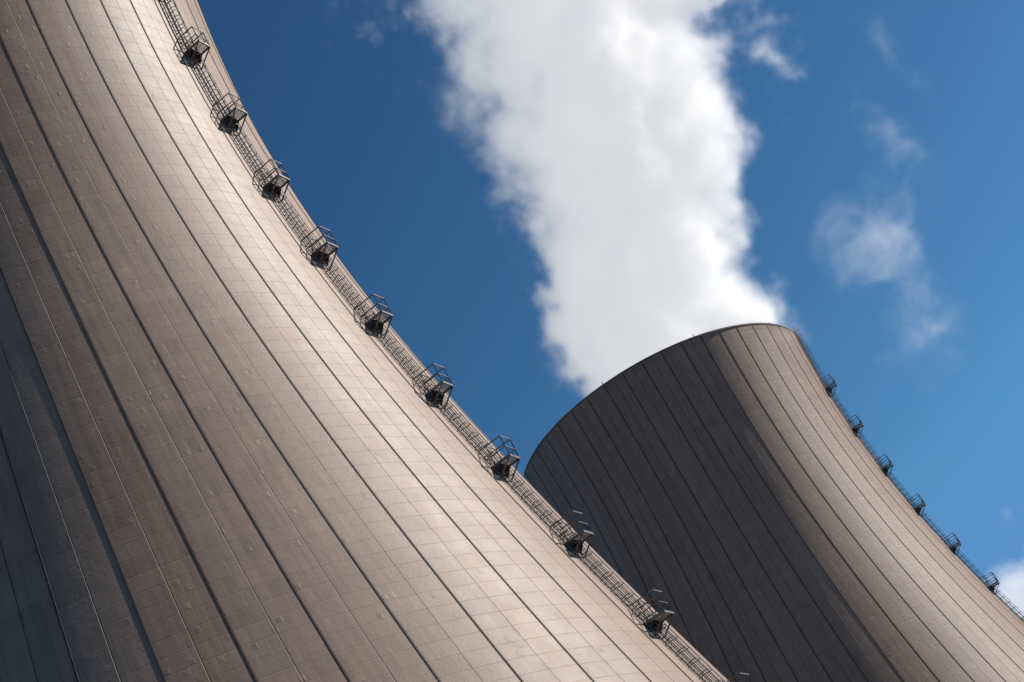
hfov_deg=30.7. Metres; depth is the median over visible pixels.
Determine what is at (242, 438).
cooling tower
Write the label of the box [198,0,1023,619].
sky
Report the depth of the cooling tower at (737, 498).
258.51 m
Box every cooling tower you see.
[0,0,752,681]
[524,322,1023,681]

